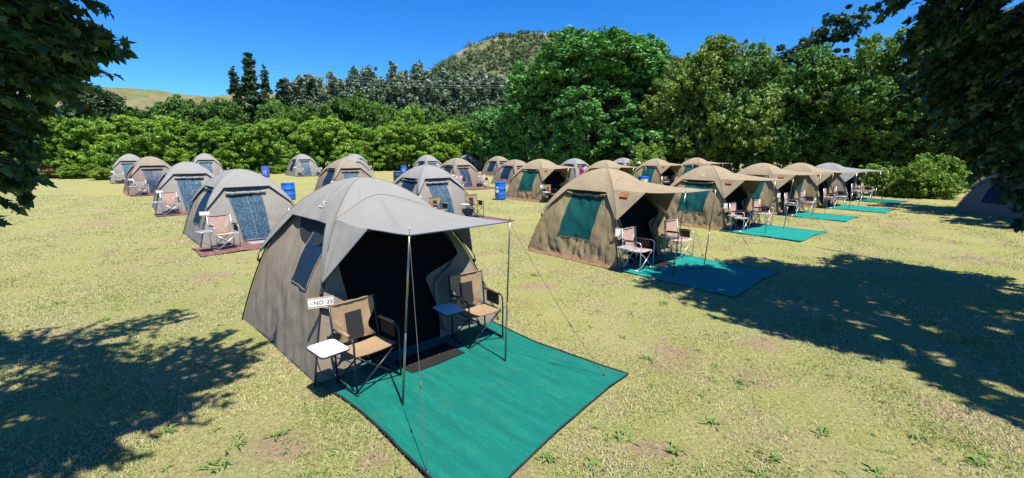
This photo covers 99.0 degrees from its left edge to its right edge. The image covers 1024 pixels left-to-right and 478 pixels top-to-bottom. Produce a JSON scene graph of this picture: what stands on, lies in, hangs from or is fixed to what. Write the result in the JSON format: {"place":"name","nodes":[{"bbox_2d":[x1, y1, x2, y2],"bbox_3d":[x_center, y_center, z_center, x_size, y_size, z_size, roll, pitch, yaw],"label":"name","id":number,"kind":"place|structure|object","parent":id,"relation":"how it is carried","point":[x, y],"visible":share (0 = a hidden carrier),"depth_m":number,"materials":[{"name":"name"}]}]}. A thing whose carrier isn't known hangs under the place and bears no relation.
{"place":"outdoors","nodes":[
{"label":"outdoors","id":0,"kind":"place"},
{"bbox_2d":[16,87,280,111],"bbox_3d":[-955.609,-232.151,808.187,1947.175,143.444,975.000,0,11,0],"label":"ridge","id":1,"kind":"structure","parent":0,"point":[140,99],"depth_m":877.30,"materials":[{"name":"green plant"}]},
{"bbox_2d":[0,162,1023,477],"bbox_3d":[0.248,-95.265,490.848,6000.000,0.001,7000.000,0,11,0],"label":"ground","id":2,"kind":"structure","parent":0,"point":[256,454],"depth_m":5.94,"materials":[{"name":"green plant"}]},
{"bbox_2d":[0,115,90,167],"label":"hedge bush","id":3,"kind":"object","parent":2,"relation":"on","point":[61,159],"visible":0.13,"depth_m":41.90,"materials":[{"name":"green plant"}]},
{"bbox_2d":[0,116,90,166],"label":"hedge bush","id":4,"kind":"object","parent":2,"relation":"on","point":[44,142],"visible":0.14,"depth_m":41.80,"materials":[{"name":"green plant"}]},
{"bbox_2d":[0,0,138,226],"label":"overhanging tree","id":5,"kind":"object","parent":2,"relation":"on","point":[53,53],"visible":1,"depth_m":2.92,"materials":[{"name":"green plant"}]},
{"bbox_2d":[43,163,101,178],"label":"shrub","id":6,"kind":"object","parent":2,"relation":"on","point":[73,171],"visible":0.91,"depth_m":40.89,"materials":[{"name":"green plant"}]},
{"bbox_2d":[32,111,124,167],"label":"hedge bush","id":7,"kind":"object","parent":2,"relation":"on","point":[60,125],"visible":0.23,"depth_m":43.18,"materials":[{"name":"green plant"}]},
{"bbox_2d":[51,114,152,168],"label":"hedge bush","id":8,"kind":"object","parent":2,"relation":"on","point":[102,159],"visible":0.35,"depth_m":43.38,"materials":[{"name":"green plant"}]},
{"bbox_2d":[51,86,155,125],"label":"tree","id":9,"kind":"object","parent":2,"relation":"on","point":[110,108],"visible":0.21,"depth_m":58.13,"materials":[{"name":"green plant"}]},
{"bbox_2d":[110,154,140,182],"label":"tent","id":10,"kind":"object","parent":2,"relation":"on","point":[124,163],"visible":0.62,"depth_m":36.08,"materials":[{"name":"grey"}]},
{"bbox_2d":[91,114,197,168],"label":"hedge bush","id":11,"kind":"object","parent":2,"relation":"on","point":[147,132],"visible":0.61,"depth_m":45.05,"materials":[{"name":"green plant"}]},
{"bbox_2d":[123,156,170,194],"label":"tent","id":12,"kind":"object","parent":2,"relation":"on","point":[151,170],"visible":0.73,"depth_m":26.80,"materials":[{"name":"beige"}]},
{"bbox_2d":[143,169,161,192],"bbox_3d":[-22.000,-3.592,26.894,0.676,1.452,0.872,11,16,43],"label":"door","id":13,"kind":"structure","parent":12,"relation":"in","point":[149,174],"depth_m":26.79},
{"bbox_2d":[153,211,188,216],"bbox_3d":[-13.520,-1.153,18.744,2.820,0.048,1.117,-10,15,-41],"label":"ground mat","id":14,"kind":"object","parent":2,"relation":"on","point":[170,214],"visible":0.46,"depth_m":18.10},
{"bbox_2d":[152,192,181,214],"bbox_3d":[-14.228,-1.460,18.008,0.558,0.900,0.922,10,15,41],"label":"camp chair","id":15,"kind":"object","parent":14,"relation":"on","point":[168,197],"visible":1,"depth_m":18.18,"materials":[{"name":"beige fabric"}]},
{"bbox_2d":[151,94,213,127],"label":"tree","id":16,"kind":"object","parent":2,"relation":"on","point":[166,107],"visible":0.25,"depth_m":66.21,"materials":[{"name":"green plant"}]},
{"bbox_2d":[152,161,214,213],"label":"tent","id":17,"kind":"object","parent":2,"relation":"on","point":[186,181],"visible":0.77,"depth_m":19.14,"materials":[{"name":"grey"}]},
{"bbox_2d":[177,179,201,209],"bbox_3d":[-14.103,-1.997,19.240,0.872,1.368,0.641,-9,15,-40],"label":"door","id":18,"kind":"structure","parent":17,"relation":"in","point":[185,186],"depth_m":19.13,"materials":[{"name":"fabric"}]},
{"bbox_2d":[165,122,237,169],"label":"hedge bush","id":19,"kind":"object","parent":2,"relation":"on","point":[192,130],"visible":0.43,"depth_m":49.35,"materials":[{"name":"green plant"}]},
{"bbox_2d":[192,153,222,174],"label":"tent","id":20,"kind":"object","parent":2,"relation":"on","point":[212,164],"visible":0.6,"depth_m":39.46,"materials":[{"name":"grey"}]},
{"bbox_2d":[182,97,242,136],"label":"tree","id":21,"kind":"object","parent":2,"relation":"on","point":[204,106],"visible":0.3,"depth_m":68.67,"materials":[{"name":"green plant"}]},
{"bbox_2d":[191,240,269,256],"bbox_3d":[-7.088,0.142,12.339,3.040,0.051,1.266,-11,16,-43],"label":"ground mat","id":22,"kind":"object","parent":2,"relation":"on","point":[207,251],"visible":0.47,"depth_m":11.73,"materials":[{"name":"fabric"}]},
{"bbox_2d":[195,214,240,251],"bbox_3d":[-7.786,-0.158,11.564,0.558,0.900,0.922,9,14,38],"label":"camp chair","id":23,"kind":"object","parent":22,"relation":"on","point":[219,223],"visible":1,"depth_m":11.74,"materials":[{"name":"beige fabric"}]},
{"bbox_2d":[196,118,271,169],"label":"hedge bush","id":24,"kind":"object","parent":2,"relation":"on","point":[240,138],"visible":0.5,"depth_m":51.76,"materials":[{"name":"green plant"}]},
{"bbox_2d":[226,66,250,122],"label":"poplar tree","id":25,"kind":"object","parent":2,"relation":"on","point":[234,87],"visible":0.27,"depth_m":75.92,"materials":[{"name":"green plant"}]},
{"bbox_2d":[183,169,294,247],"bbox_3d":[-8.407,-1.143,13.634,2.868,2.070,2.868,-11,16,-43],"label":"tent","id":26,"kind":"object","parent":2,"relation":"on","point":[255,205],"visible":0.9,"depth_m":12.95,"materials":[{"name":"grey"}]},
{"bbox_2d":[228,194,269,239],"bbox_3d":[-7.737,-0.691,12.898,0.872,1.325,0.642,-11,16,-43],"label":"door","id":27,"kind":"structure","parent":26,"relation":"in","point":[240,204],"depth_m":12.85,"materials":[{"name":"fabric"}]},
{"bbox_2d":[235,52,268,125],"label":"poplar tree","id":28,"kind":"object","parent":2,"relation":"on","point":[252,96],"visible":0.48,"depth_m":73.67,"materials":[{"name":"green plant"}]},
{"bbox_2d":[224,125,292,171],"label":"hedge bush","id":29,"kind":"object","parent":2,"relation":"on","point":[268,146],"visible":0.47,"depth_m":52.31,"materials":[{"name":"green plant"}]},
{"bbox_2d":[254,97,290,124],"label":"tree","id":30,"kind":"object","parent":2,"relation":"on","point":[266,112],"visible":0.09,"depth_m":70.38,"materials":[{"name":"green plant"}]},
{"bbox_2d":[242,118,324,166],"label":"hedge bush","id":31,"kind":"object","parent":2,"relation":"on","point":[286,149],"visible":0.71,"depth_m":53.93,"materials":[{"name":"green plant"}]},
{"bbox_2d":[274,79,293,105],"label":"poplar tree","id":32,"kind":"object","parent":2,"relation":"on","point":[284,97],"visible":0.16,"depth_m":79.23,"materials":[{"name":"green plant"}]},
{"bbox_2d":[269,103,324,153],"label":"tree","id":33,"kind":"object","parent":2,"relation":"on","point":[302,114],"visible":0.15,"depth_m":68.47,"materials":[{"name":"green plant"}]},
{"bbox_2d":[281,73,321,115],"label":"tree","id":34,"kind":"object","parent":2,"relation":"on","point":[305,93],"visible":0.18,"depth_m":92.06,"materials":[{"name":"plant"}]},
{"bbox_2d":[285,154,320,176],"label":"tent","id":35,"kind":"object","parent":2,"relation":"on","point":[307,163],"visible":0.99,"depth_m":46.79,"materials":[{"name":"grey"}]},
{"bbox_2d":[269,116,344,166],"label":"hedge bush","id":36,"kind":"object","parent":2,"relation":"on","point":[335,124],"visible":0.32,"depth_m":56.17,"materials":[{"name":"green plant"}]},
{"bbox_2d":[314,95,355,142],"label":"tree","id":37,"kind":"object","parent":2,"relation":"on","point":[329,108],"visible":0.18,"depth_m":69.42,"materials":[{"name":"green plant"}]},
{"bbox_2d":[318,65,359,105],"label":"tree","id":38,"kind":"object","parent":2,"relation":"on","point":[338,87],"visible":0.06,"depth_m":92.79,"materials":[{"name":"plant"}]},
{"bbox_2d":[305,122,376,170],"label":"hedge bush","id":39,"kind":"object","parent":2,"relation":"on","point":[335,150],"visible":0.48,"depth_m":56.60,"materials":[{"name":"green plant"}]},
{"bbox_2d":[314,159,371,190],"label":"tent","id":40,"kind":"object","parent":2,"relation":"on","point":[339,169],"visible":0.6,"depth_m":25.39,"materials":[{"name":"beige"}]},
{"bbox_2d":[312,92,378,133],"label":"tree","id":41,"kind":"object","parent":2,"relation":"on","point":[359,102],"visible":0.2,"depth_m":70.95,"materials":[{"name":"green plant"}]},
{"bbox_2d":[333,128,396,170],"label":"hedge bush","id":42,"kind":"object","parent":2,"relation":"on","point":[359,141],"visible":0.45,"depth_m":58.52,"materials":[{"name":"green plant"}]},
{"bbox_2d":[359,101,399,137],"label":"tree","id":43,"kind":"object","parent":2,"relation":"on","point":[386,117],"visible":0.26,"depth_m":69.29,"materials":[{"name":"green plant"}]},
{"bbox_2d":[359,61,412,115],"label":"poplar tree","id":44,"kind":"object","parent":2,"relation":"on","point":[387,93],"visible":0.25,"depth_m":91.77,"materials":[{"name":"plant"}]},
{"bbox_2d":[363,120,418,169],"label":"hedge bush","id":45,"kind":"object","parent":2,"relation":"on","point":[393,130],"visible":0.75,"depth_m":58.71,"materials":[{"name":"green plant"}]},
{"bbox_2d":[392,103,424,126],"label":"tree","id":46,"kind":"object","parent":2,"relation":"on","point":[414,113],"visible":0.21,"depth_m":68.54,"materials":[{"name":"green plant"}]},
{"bbox_2d":[379,121,445,169],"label":"hedge bush","id":47,"kind":"object","parent":2,"relation":"on","point":[415,139],"visible":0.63,"depth_m":59.52,"materials":[{"name":"green plant"}]},
{"bbox_2d":[397,59,433,106],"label":"poplar tree","id":48,"kind":"object","parent":2,"relation":"on","point":[418,73],"visible":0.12,"depth_m":91.95,"materials":[{"name":"plant"}]},
{"bbox_2d":[241,177,604,477],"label":"tent","id":49,"kind":"object","parent":2,"relation":"on","point":[400,253],"visible":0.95,"depth_m":5.89,"materials":[{"name":"grey"}]},
{"bbox_2d":[292,227,333,287],"bbox_3d":[-2.608,0.187,5.767,0.571,0.742,0.496,11,16,44],"label":"window","id":50,"kind":"structure","parent":49,"relation":"in","point":[310,255],"depth_m":5.73,"materials":[{"name":"blue"}]},
{"bbox_2d":[307,292,333,308],"bbox_3d":[-2.191,0.682,5.012,0.280,0.215,0.028,-5,12,-25],"label":"number card","id":51,"kind":"object","parent":49,"relation":"hanging from","point":[320,302],"visible":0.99,"depth_m":5.01,"materials":[{"name":"white plastic"}]},
{"bbox_2d":[417,105,448,124],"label":"tree","id":52,"kind":"object","parent":2,"relation":"on","point":[430,115],"visible":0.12,"depth_m":69.77,"materials":[{"name":"green plant"}]},
{"bbox_2d":[393,165,474,215],"bbox_3d":[-3.495,-2.003,18.008,2.868,2.070,2.868,-11,16,-43],"label":"tent","id":53,"kind":"object","parent":2,"relation":"on","point":[425,182],"visible":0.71,"depth_m":17.49,"materials":[{"name":"grey"}]},
{"bbox_2d":[428,183,453,213],"bbox_3d":[-2.825,-1.551,17.272,0.872,1.325,0.648,-11,16,-43],"label":"door","id":54,"kind":"structure","parent":53,"relation":"in","point":[436,190],"depth_m":17.31,"materials":[{"name":"fabric"}]},
{"bbox_2d":[420,61,471,112],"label":"poplar tree","id":55,"kind":"object","parent":2,"relation":"on","point":[433,98],"visible":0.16,"depth_m":90.60,"materials":[{"name":"plant"}]},
{"bbox_2d":[414,122,478,163],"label":"hedge bush","id":56,"kind":"object","parent":2,"relation":"on","point":[446,153],"visible":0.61,"depth_m":60.96,"materials":[{"name":"green plant"}]},
{"bbox_2d":[432,119,479,160],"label":"hedge bush","id":57,"kind":"object","parent":2,"relation":"on","point":[467,133],"visible":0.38,"depth_m":61.85,"materials":[{"name":"green plant"}]},
{"bbox_2d":[439,158,483,186],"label":"tent","id":58,"kind":"object","parent":2,"relation":"on","point":[467,170],"visible":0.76,"depth_m":32.71,"materials":[{"name":"beige"}]},
{"bbox_2d":[441,66,491,120],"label":"poplar tree","id":59,"kind":"object","parent":2,"relation":"on","point":[456,103],"visible":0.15,"depth_m":90.70,"materials":[{"name":"plant"}]},
{"bbox_2d":[318,320,628,477],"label":"ground mat","id":60,"kind":"object","parent":2,"relation":"on","point":[489,411],"visible":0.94,"depth_m":4.66,"materials":[{"name":"fabric"}]},
{"bbox_2d":[306,294,401,396],"bbox_3d":[-1.769,1.192,4.872,0.558,0.900,0.922,10,15,41],"label":"camp chair","id":61,"kind":"object","parent":60,"relation":"on","point":[350,318],"visible":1,"depth_m":5.01,"materials":[{"name":"beige fabric"}]},
{"bbox_2d":[393,342,464,372],"bbox_3d":[-1.043,1.504,5.565,0.420,0.014,0.800,11,16,44],"label":"doormat","id":62,"kind":"object","parent":60,"relation":"on","point":[435,355],"visible":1,"depth_m":5.55,"materials":[{"name":"fabric"}]},
{"bbox_2d":[432,269,503,349],"bbox_3d":[-0.624,0.970,6.001,0.922,0.900,0.558,-9,14,-38],"label":"camp chair","id":63,"kind":"object","parent":60,"relation":"on","point":[464,286],"visible":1,"depth_m":6.14,"materials":[{"name":"beige fabric"}]},
{"bbox_2d":[463,74,508,121],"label":"poplar tree","id":64,"kind":"object","parent":2,"relation":"on","point":[479,94],"visible":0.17,"depth_m":86.50,"materials":[{"name":"plant"}]},
{"bbox_2d":[463,106,522,161],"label":"tree","id":65,"kind":"object","parent":2,"relation":"on","point":[493,136],"visible":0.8,"depth_m":56.33,"materials":[{"name":"green plant"}]},
{"bbox_2d":[481,156,508,175],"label":"tent","id":66,"kind":"object","parent":2,"relation":"on","point":[492,165],"visible":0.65,"depth_m":47.54,"materials":[{"name":"beige"}]},
{"bbox_2d":[491,159,525,184],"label":"tent","id":67,"kind":"object","parent":2,"relation":"on","point":[506,171],"visible":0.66,"depth_m":35.26,"materials":[{"name":"beige"}]},
{"bbox_2d":[0,216,1023,477],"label":"weeds","id":68,"kind":"object","parent":2,"relation":"on","point":[774,454],"visible":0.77,"depth_m":4.00,"materials":[{"name":"green plant"}]},
{"bbox_2d":[497,44,587,164],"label":"tree","id":69,"kind":"object","parent":2,"relation":"on","point":[532,104],"visible":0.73,"depth_m":49.93,"materials":[{"name":"green plant"}]},
{"bbox_2d":[506,159,586,202],"bbox_3d":[2.338,-3.206,23.782,5.101,2.235,2.981,11,16,43],"label":"tent","id":70,"kind":"object","parent":2,"relation":"on","point":[529,178],"visible":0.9,"depth_m":23.82,"materials":[{"name":"beige"}]},
{"bbox_2d":[560,158,589,180],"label":"tent","id":71,"kind":"object","parent":2,"relation":"on","point":[574,162],"visible":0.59,"depth_m":39.24,"materials":[{"name":"grey"}]},
{"bbox_2d":[531,25,674,164],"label":"tree","id":72,"kind":"object","parent":2,"relation":"on","point":[609,53],"visible":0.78,"depth_m":46.10,"materials":[{"name":"green plant"}]},
{"bbox_2d":[582,160,651,176],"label":"tent","id":73,"kind":"object","parent":2,"relation":"on","point":[610,164],"visible":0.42,"depth_m":28.10,"materials":[{"name":"beige"}]},
{"bbox_2d":[593,34,673,159],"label":"tree","id":74,"kind":"object","parent":2,"relation":"on","point":[665,52],"visible":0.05,"depth_m":50.28,"materials":[{"name":"green plant"}]},
{"bbox_2d":[527,168,763,289],"bbox_3d":[3.156,-0.597,10.773,2.972,2.213,5.096,-10,15,-42],"label":"tent","id":75,"kind":"object","parent":2,"relation":"on","point":[585,214],"visible":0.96,"depth_m":10.84,"materials":[{"name":"beige"}]},
{"bbox_2d":[558,191,603,239],"bbox_3d":[1.742,-0.615,10.893,0.651,1.092,0.965,-10,15,-42],"label":"window","id":76,"kind":"structure","parent":75,"relation":"in","point":[578,220],"depth_m":10.88,"materials":[{"name":"green"}]},
{"bbox_2d":[626,140,667,174],"bbox_3d":[12.299,-6.963,39.250,3.985,3.855,4.262,6,13,27],"label":"shrub","id":77,"kind":"object","parent":2,"relation":"on","point":[641,155],"visible":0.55,"depth_m":39.18,"materials":[{"name":"green plant"}]},
{"bbox_2d":[633,159,692,185],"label":"tent","id":78,"kind":"object","parent":2,"relation":"on","point":[657,169],"visible":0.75,"depth_m":31.90,"materials":[{"name":"beige"}]},
{"bbox_2d":[627,61,717,163],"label":"tree","id":79,"kind":"object","parent":2,"relation":"on","point":[670,92],"visible":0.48,"depth_m":45.36,"materials":[{"name":"green plant"}]},
{"bbox_2d":[611,251,779,296],"bbox_3d":[4.061,0.694,9.715,2.550,0.047,2.650,-10,15,-42],"label":"ground mat","id":80,"kind":"object","parent":2,"relation":"on","point":[730,279],"visible":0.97,"depth_m":9.49,"materials":[{"name":"fabric"}]},
{"bbox_2d":[617,226,654,271],"bbox_3d":[2.709,0.231,9.750,0.921,0.900,0.558,-10,15,-42],"label":"camp chair","id":81,"kind":"object","parent":80,"relation":"on","point":[628,234],"visible":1,"depth_m":9.89,"materials":[{"name":"fabric"}]},
{"bbox_2d":[660,219,694,259],"bbox_3d":[4.049,0.007,10.889,0.922,0.900,0.558,-8,14,-36],"label":"camp chair","id":82,"kind":"object","parent":80,"relation":"on","point":[670,226],"visible":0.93,"depth_m":11.03,"materials":[{"name":"beige fabric"}]},
{"bbox_2d":[661,51,738,166],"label":"tree","id":83,"kind":"object","parent":2,"relation":"on","point":[688,96],"visible":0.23,"depth_m":45.06,"materials":[{"name":"green plant"}]},
{"bbox_2d":[677,158,734,177],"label":"tent","id":84,"kind":"object","parent":2,"relation":"on","point":[690,163],"visible":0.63,"depth_m":35.24,"materials":[{"name":"beige"}]},
{"bbox_2d":[665,32,800,171],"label":"tree","id":85,"kind":"object","parent":2,"relation":"on","point":[716,51],"visible":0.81,"depth_m":41.97,"materials":[{"name":"green plant"}]},
{"bbox_2d":[660,165,824,238],"bbox_3d":[8.038,-1.528,15.665,2.993,2.149,5.107,-9,15,-39],"label":"tent","id":86,"kind":"object","parent":2,"relation":"on","point":[729,186],"visible":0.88,"depth_m":15.69,"materials":[{"name":"beige"}]},
{"bbox_2d":[678,180,711,212],"bbox_3d":[6.651,-1.564,15.875,0.651,1.060,0.965,-9,15,-39],"label":"window","id":87,"kind":"structure","parent":86,"relation":"in","point":[696,200],"depth_m":15.81,"materials":[{"name":"green"}]},
{"bbox_2d":[720,223,826,240],"bbox_3d":[8.689,-0.264,14.548,2.520,0.052,2.420,-9,15,-39],"label":"ground mat","id":88,"kind":"object","parent":2,"relation":"on","point":[779,232],"visible":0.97,"depth_m":14.42,"materials":[{"name":"fabric"}]},
{"bbox_2d":[728,202,750,231],"bbox_3d":[7.525,-0.727,14.613,0.922,0.900,0.558,-10,15,-41],"label":"camp chair","id":89,"kind":"object","parent":88,"relation":"on","point":[733,208],"visible":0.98,"depth_m":14.75,"materials":[{"name":"beige fabric"}]},
{"bbox_2d":[715,42,833,172],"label":"tree","id":90,"kind":"object","parent":2,"relation":"on","point":[741,94],"visible":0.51,"depth_m":40.40,"materials":[{"name":"green plant"}]},
{"bbox_2d":[737,163,859,219],"bbox_3d":[12.140,-2.266,19.425,2.998,2.145,5.110,-9,14,-38],"label":"tent","id":91,"kind":"object","parent":2,"relation":"on","point":[763,192],"visible":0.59,"depth_m":19.21,"materials":[{"name":"beige"}]},
{"bbox_2d":[775,211,856,220],"bbox_3d":[12.642,-0.970,18.155,1.920,0.052,2.479,-9,14,-38],"label":"ground mat","id":92,"kind":"object","parent":2,"relation":"on","point":[825,216],"visible":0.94,"depth_m":17.95,"materials":[{"name":"fabric"}]},
{"bbox_2d":[775,3,871,166],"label":"tree","id":93,"kind":"object","parent":2,"relation":"on","point":[845,32],"visible":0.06,"depth_m":44.33,"materials":[{"name":"green plant"}]},
{"bbox_2d":[782,163,886,212],"bbox_3d":[15.487,-2.720,21.851,2.990,2.104,5.106,-9,15,-40],"label":"tent","id":94,"kind":"object","parent":2,"relation":"on","point":[808,185],"visible":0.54,"depth_m":21.53,"materials":[{"name":"beige"}]},
{"bbox_2d":[762,54,925,168],"bbox_3d":[29.659,-10.859,40.032,11.991,11.353,11.207,10,15,39],"label":"tree","id":95,"kind":"object","parent":2,"relation":"on","point":[817,115],"visible":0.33,"depth_m":38.01,"materials":[{"name":"green plant"}]},
{"bbox_2d":[819,204,894,212],"bbox_3d":[16.233,-1.458,20.666,2.120,0.046,2.628,-9,15,-40],"label":"ground mat","id":96,"kind":"object","parent":2,"relation":"on","point":[867,209],"visible":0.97,"depth_m":20.56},
{"bbox_2d":[815,163,900,201],"bbox_3d":[19.252,-3.294,24.939,2.868,2.039,5.045,-9,15,-39],"label":"tent","id":97,"kind":"object","parent":2,"relation":"on","point":[844,181],"visible":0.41,"depth_m":24.58,"materials":[{"name":"grey"}]},
{"bbox_2d":[790,27,957,182],"bbox_3d":[30.511,-10.640,36.794,11.884,12.206,11.844,-3,12,-17],"label":"tree","id":98,"kind":"object","parent":2,"relation":"on","point":[869,56],"visible":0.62,"depth_m":34.16,"materials":[{"name":"green plant"}]},
{"bbox_2d":[858,163,919,197],"bbox_3d":[23.208,-3.588,26.773,3.331,2.034,3.114,11,15,42],"label":"shrub","id":99,"kind":"object","parent":2,"relation":"on","point":[874,178],"visible":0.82,"depth_m":26.40,"materials":[{"name":"green plant"}]},
{"bbox_2d":[885,159,948,197],"bbox_3d":[23.827,-3.507,25.692,3.010,2.319,2.673,1,11,3],"label":"shrub","id":100,"kind":"object","parent":2,"relation":"on","point":[921,178],"visible":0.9,"depth_m":24.97,"materials":[{"name":"green plant"}]},
{"bbox_2d":[837,39,1015,171],"bbox_3d":[33.820,-10.692,35.248,11.762,12.972,10.993,4,12,19],"label":"tree","id":101,"kind":"object","parent":2,"relation":"on","point":[901,77],"visible":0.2,"depth_m":33.63,"materials":[{"name":"green plant"}]},
{"bbox_2d":[867,0,1023,232],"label":"shade tree","id":102,"kind":"object","parent":2,"relation":"on","point":[975,97],"visible":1,"depth_m":7.20,"materials":[{"name":"green plant"}]},
{"bbox_2d":[909,152,982,198],"bbox_3d":[25.459,-3.695,25.662,3.272,2.743,3.499,-1,11,-5],"label":"shrub","id":103,"kind":"object","parent":2,"relation":"on","point":[954,180],"visible":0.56,"depth_m":25.17,"materials":[{"name":"green plant"}]},
{"bbox_2d":[895,38,1023,186],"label":"tree","id":104,"kind":"object","parent":2,"relation":"on","point":[967,159],"visible":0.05,"depth_m":33.04,"materials":[{"name":"green plant"}]},
{"bbox_2d":[952,173,1023,218],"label":"tent","id":105,"kind":"object","parent":2,"relation":"on","point":[981,197],"visible":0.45,"depth_m":18.89,"materials":[{"name":"blue"}]},
{"bbox_2d":[981,178,1018,204],"bbox_3d":[20.666,-2.010,18.413,0.631,1.036,0.965,0,11,-2],"label":"window","id":106,"kind":"structure","parent":105,"relation":"in","point":[990,196],"depth_m":18.63,"materials":[{"name":"blue"}]},
{"bbox_2d":[70,0,1023,96],"label":"sky","id":107,"kind":"structure","parent":0,"point":[189,47],"materials":[{"name":"blue"}]},
{"bbox_2d":[437,33,805,160],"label":"hill","id":108,"kind":"structure","parent":0,"point":[460,54],"depth_m":284.07,"materials":[{"name":"plant"}]},
{"bbox_2d":[429,28,829,122],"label":"hill scrub","id":109,"kind":"object","parent":108,"relation":"on","point":[500,54],"visible":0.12,"depth_m":267.06,"materials":[{"name":"green plant"}]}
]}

